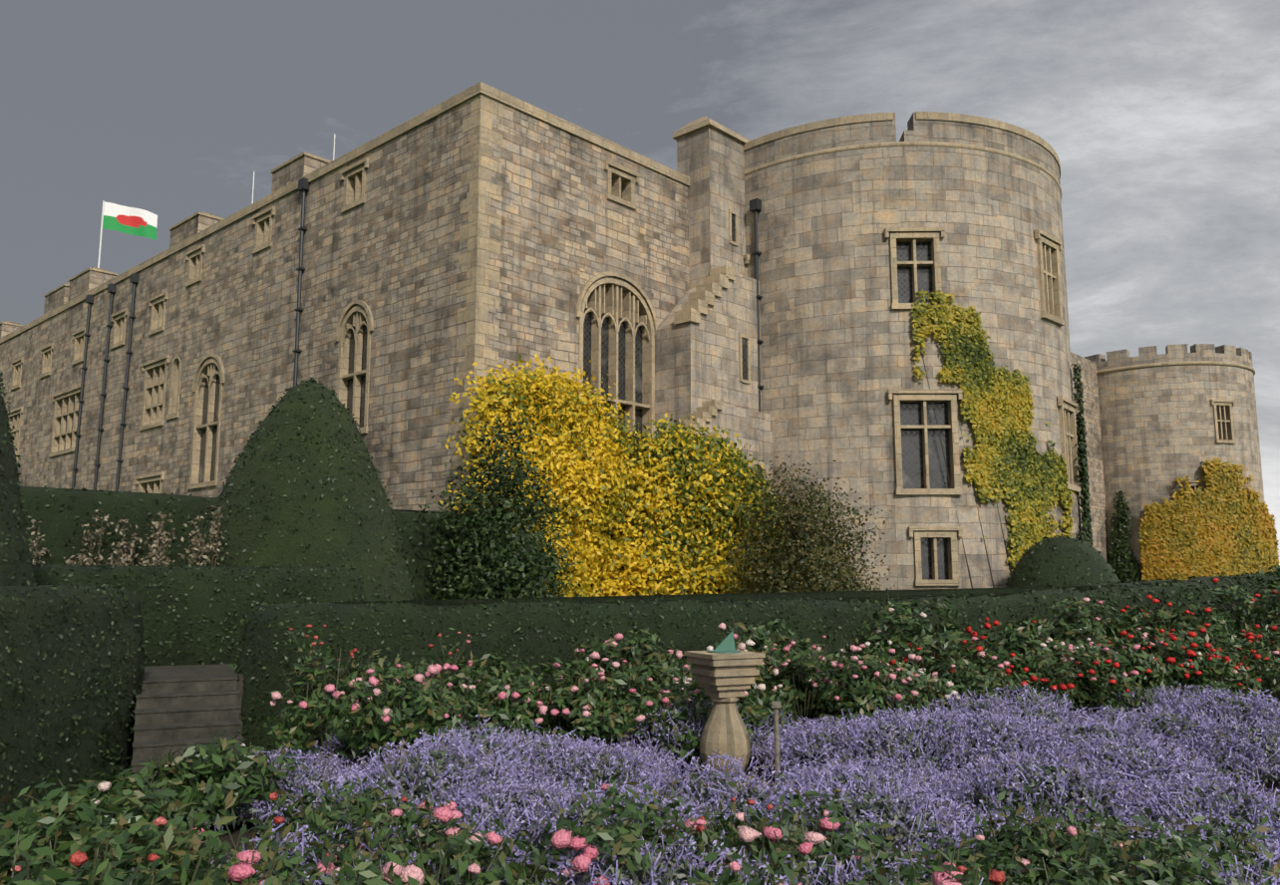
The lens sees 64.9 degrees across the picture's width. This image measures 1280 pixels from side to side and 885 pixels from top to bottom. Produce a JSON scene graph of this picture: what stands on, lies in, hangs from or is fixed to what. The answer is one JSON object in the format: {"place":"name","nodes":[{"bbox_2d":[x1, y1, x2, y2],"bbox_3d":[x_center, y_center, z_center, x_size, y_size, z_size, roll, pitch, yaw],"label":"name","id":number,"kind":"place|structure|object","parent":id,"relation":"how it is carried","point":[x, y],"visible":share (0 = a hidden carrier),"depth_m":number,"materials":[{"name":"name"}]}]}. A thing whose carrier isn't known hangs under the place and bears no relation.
{"place":"outdoors","nodes":[
{"label":"outdoors","id":0,"kind":"place"},
{"bbox_2d":[30,511,220,566],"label":"stems","id":1,"kind":"object","parent":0,"point":[153,547],"visible":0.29,"depth_m":19.35,"materials":[{"name":"green plant"}]},
{"bbox_2d":[25,503,228,566],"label":"pale seed heads","id":2,"kind":"object","parent":1,"relation":"on","point":[160,525],"visible":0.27,"depth_m":19.28,"materials":[{"name":"beige plant"}]},
{"bbox_2d":[0,688,1279,884],"bbox_3d":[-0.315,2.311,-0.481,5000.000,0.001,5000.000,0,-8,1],"label":"lawn","id":3,"kind":"structure","parent":0,"point":[6,816],"depth_m":10.49,"materials":[{"name":"green plant"}]},
{"bbox_2d":[0,385,35,587],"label":"topiary cone","id":4,"kind":"object","parent":3,"relation":"on","point":[10,518],"visible":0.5,"depth_m":12.20,"materials":[{"name":"green plant"}]},
{"bbox_2d":[0,585,145,816],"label":"hedge","id":5,"kind":"object","parent":3,"relation":"on","point":[102,618],"visible":0.75,"depth_m":11.31,"materials":[{"name":"green plant"}]},
{"bbox_2d":[0,585,91,588],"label":"hedge top","id":6,"kind":"object","parent":5,"relation":"attached to","point":[50,586],"visible":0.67,"depth_m":11.95,"materials":[{"name":"green plant"}]},
{"bbox_2d":[131,663,244,792],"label":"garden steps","id":7,"kind":"structure","parent":3,"relation":"on","point":[177,708],"depth_m":12.75,"materials":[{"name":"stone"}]},
{"bbox_2d":[131,674,244,759],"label":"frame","id":8,"kind":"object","parent":3,"relation":"on","point":[239,688],"depth_m":13.93,"materials":[{"name":"stone"}]},
{"bbox_2d":[0,93,1109,563],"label":"castle block","id":9,"kind":"structure","parent":3,"relation":"on","point":[391,249],"depth_m":38.61,"materials":[{"name":"beige stone"}]},
{"bbox_2d":[97,133,334,268],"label":"flag pole","id":10,"kind":"object","parent":9,"relation":"attached to","point":[104,206],"visible":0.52,"depth_m":58.84,"materials":[{"name":"white metal"}]},
{"bbox_2d":[102,201,157,240],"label":"flag","id":11,"kind":"object","parent":10,"relation":"attached to","point":[132,220],"visible":0.98,"depth_m":59.96,"materials":[{"name":"fabric"}]},
{"bbox_2d":[71,177,763,491],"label":"drain pipes","id":12,"kind":"object","parent":9,"relation":"attached to","point":[304,187],"visible":0.62,"depth_m":51.47,"materials":[{"name":"grey metal"}]},
{"bbox_2d":[0,81,1255,586],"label":"stone trim","id":13,"kind":"structure","parent":9,"relation":"attached to","point":[616,299],"depth_m":38.48,"materials":[{"name":"beige stone"}]},
{"bbox_2d":[57,179,1198,580],"bbox_3d":[0.610,-0.285,54.474,84.410,15.600,37.636,0,-8,1],"label":"window glass","id":14,"kind":"object","parent":13,"relation":"in","point":[911,455],"visible":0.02,"depth_m":38.11,"materials":[{"name":"black glass"}]},
{"bbox_2d":[910,289,1074,571],"bbox_3d":[13.931,-0.084,38.636,7.575,11.352,1.152,3,-9,-21],"label":"ivy on great tower","id":15,"kind":"object","parent":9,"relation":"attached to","point":[996,412],"visible":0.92,"depth_m":38.18,"materials":[{"name":"yellow plant"}]},
{"bbox_2d":[0,371,1279,816],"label":"hedge","id":16,"kind":"object","parent":3,"relation":"on","point":[241,623],"visible":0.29,"depth_m":15.84,"materials":[{"name":"green plant"}]},
{"bbox_2d":[235,575,1279,758],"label":"long hedge","id":17,"kind":"object","parent":3,"relation":"on","point":[347,614],"visible":0.29,"depth_m":15.47,"materials":[{"name":"green plant"}]},
{"bbox_2d":[270,573,1271,606],"bbox_3d":[28.574,4.262,30.924,75.539,0.850,1.140,4,-9,-26],"label":"hedge top","id":18,"kind":"object","parent":17,"relation":"attached to","point":[872,596],"visible":0.65,"depth_m":17.95,"materials":[{"name":"green plant"}]},
{"bbox_2d":[0,0,1279,565],"label":"sky","id":19,"kind":"structure","parent":0,"point":[1160,119],"materials":[{"name":"grey"}]},
{"bbox_2d":[124,706,1279,884],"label":"flower bed soil","id":20,"kind":"structure","parent":0,"point":[235,832],"depth_m":11.00,"materials":[{"name":"brown soil"}]},
{"bbox_2d":[0,561,1279,884],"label":"rose","id":21,"kind":"object","parent":20,"relation":"on","point":[213,776],"depth_m":9.44,"materials":[{"name":"green plant"}]},
{"bbox_2d":[10,624,1005,884],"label":"pink roses","id":22,"kind":"object","parent":21,"relation":"attached to","point":[79,857],"visible":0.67,"depth_m":5.07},
{"bbox_2d":[121,598,1279,884],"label":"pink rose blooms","id":23,"kind":"object","parent":21,"relation":"on","point":[243,869],"visible":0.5,"depth_m":6.73,"materials":[{"name":"pink plant"}]},
{"bbox_2d":[157,681,1279,884],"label":"lavender flowers","id":24,"kind":"object","parent":20,"relation":"on","point":[1126,799],"visible":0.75,"depth_m":9.66,"materials":[{"name":"purple plant"}]},
{"bbox_2d":[683,649,768,795],"bbox_3d":[0.995,3.258,11.786,0.720,1.570,0.720,4,-9,-25],"label":"sundial pedestal","id":25,"kind":"object","parent":20,"relation":"on","point":[725,681],"visible":0.71,"depth_m":11.61,"materials":[{"name":"stone"}]},
{"bbox_2d":[706,631,741,653],"bbox_3d":[0.995,2.357,11.912,0.400,0.250,0.400,0,-8,1],"label":"sundial gnomon","id":26,"kind":"object","parent":25,"relation":"on","point":[726,645],"visible":1,"depth_m":11.90,"materials":[{"name":"green metal"}]},
{"bbox_2d":[770,701,781,782],"bbox_3d":[1.503,3.392,11.051,0.100,1.060,0.100,0,-8,1],"label":"plant stake","id":27,"kind":"object","parent":20,"relation":"on","point":[776,706],"visible":0.81,"depth_m":11.06,"materials":[{"name":"brown wood"}]},
{"bbox_2d":[647,112,1264,591],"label":"castle towers","id":28,"kind":"structure","parent":0,"point":[835,348],"depth_m":39.52,"materials":[{"name":"beige stone"}]},
{"label":"terrace ground","id":29,"kind":"structure","parent":0,"visible":0},
{"bbox_2d":[32,564,363,666],"bbox_3d":[-12.515,2.400,13.717,17.217,1.566,1.545,4,-9,-26],"label":"hedge","id":30,"kind":"object","parent":29,"relation":"on","point":[198,600],"visible":0.4,"depth_m":15.71,"materials":[{"name":"green plant"}]},
{"bbox_2d":[31,564,334,568],"bbox_3d":[-12.552,1.670,13.841,16.534,0.085,0.872,4,-9,-26],"label":"hedge top","id":31,"kind":"object","parent":30,"relation":"attached to","point":[199,566],"visible":0.33,"depth_m":16.21,"materials":[{"name":"green plant"}]},
{"bbox_2d":[19,485,498,600],"bbox_3d":[-15.541,1.975,16.575,1.856,3.201,32.591,-7,-11,42],"label":"tall hedge","id":32,"kind":"object","parent":29,"relation":"on","point":[84,502],"visible":0.19,"depth_m":20.89,"materials":[{"name":"green plant"}]},
{"bbox_2d":[28,486,483,515],"bbox_3d":[-15.521,0.436,16.797,1.197,0.092,31.953,-7,-11,42],"label":"hedge top","id":33,"kind":"object","parent":32,"relation":"attached to","point":[166,493],"visible":0.15,"depth_m":21.07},
{"bbox_2d":[195,380,413,601],"bbox_3d":[-6.941,1.408,20.830,4.880,5.519,4.901,0,-8,1],"label":"topiary cone","id":34,"kind":"object","parent":29,"relation":"on","point":[289,546],"visible":0.56,"depth_m":19.59,"materials":[{"name":"green plant"}]},
{"bbox_2d":[467,391,728,595],"bbox_3d":[-0.240,2.199,33.949,12.213,7.581,2.621,5,-9,-32],"label":"wall creeper","id":35,"kind":"object","parent":29,"relation":"on","point":[611,535],"depth_m":33.82,"materials":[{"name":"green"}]},
{"bbox_2d":[437,353,811,597],"bbox_3d":[0.188,1.535,33.464,14.998,8.905,4.894,5,-9,-32],"label":"yellow shrub","id":36,"kind":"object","parent":29,"relation":"on","point":[589,547],"depth_m":32.36,"materials":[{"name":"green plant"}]},
{"bbox_2d":[495,345,1048,599],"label":"plant stems","id":37,"kind":"object","parent":29,"relation":"on","point":[498,590],"visible":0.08,"depth_m":37.18,"materials":[{"name":"brown plant"}]},
{"bbox_2d":[410,362,1142,600],"bbox_3d":[17.072,3.279,47.188,10.176,11.910,63.607,-7,-11,41],"label":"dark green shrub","id":38,"kind":"object","parent":29,"relation":"on","point":[525,562],"visible":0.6,"depth_m":25.95,"materials":[{"name":"green plant"}]},
{"bbox_2d":[706,455,894,594],"bbox_3d":[5.334,3.507,32.437,6.338,6.245,6.519,0,-8,1],"label":"shrub","id":39,"kind":"object","parent":29,"relation":"on","point":[828,562],"visible":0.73,"depth_m":31.61,"materials":[{"name":"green plant"}]},
{"bbox_2d":[1006,537,1119,588],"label":"topiary dome","id":40,"kind":"structure","parent":29,"relation":"on","point":[1049,572],"depth_m":34.32,"materials":[{"name":"green plant"}]},
{"bbox_2d":[1138,456,1279,581],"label":"shrub","id":41,"kind":"object","parent":29,"relation":"on","point":[1223,523],"visible":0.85,"depth_m":70.53,"materials":[{"name":"yellow plant"}]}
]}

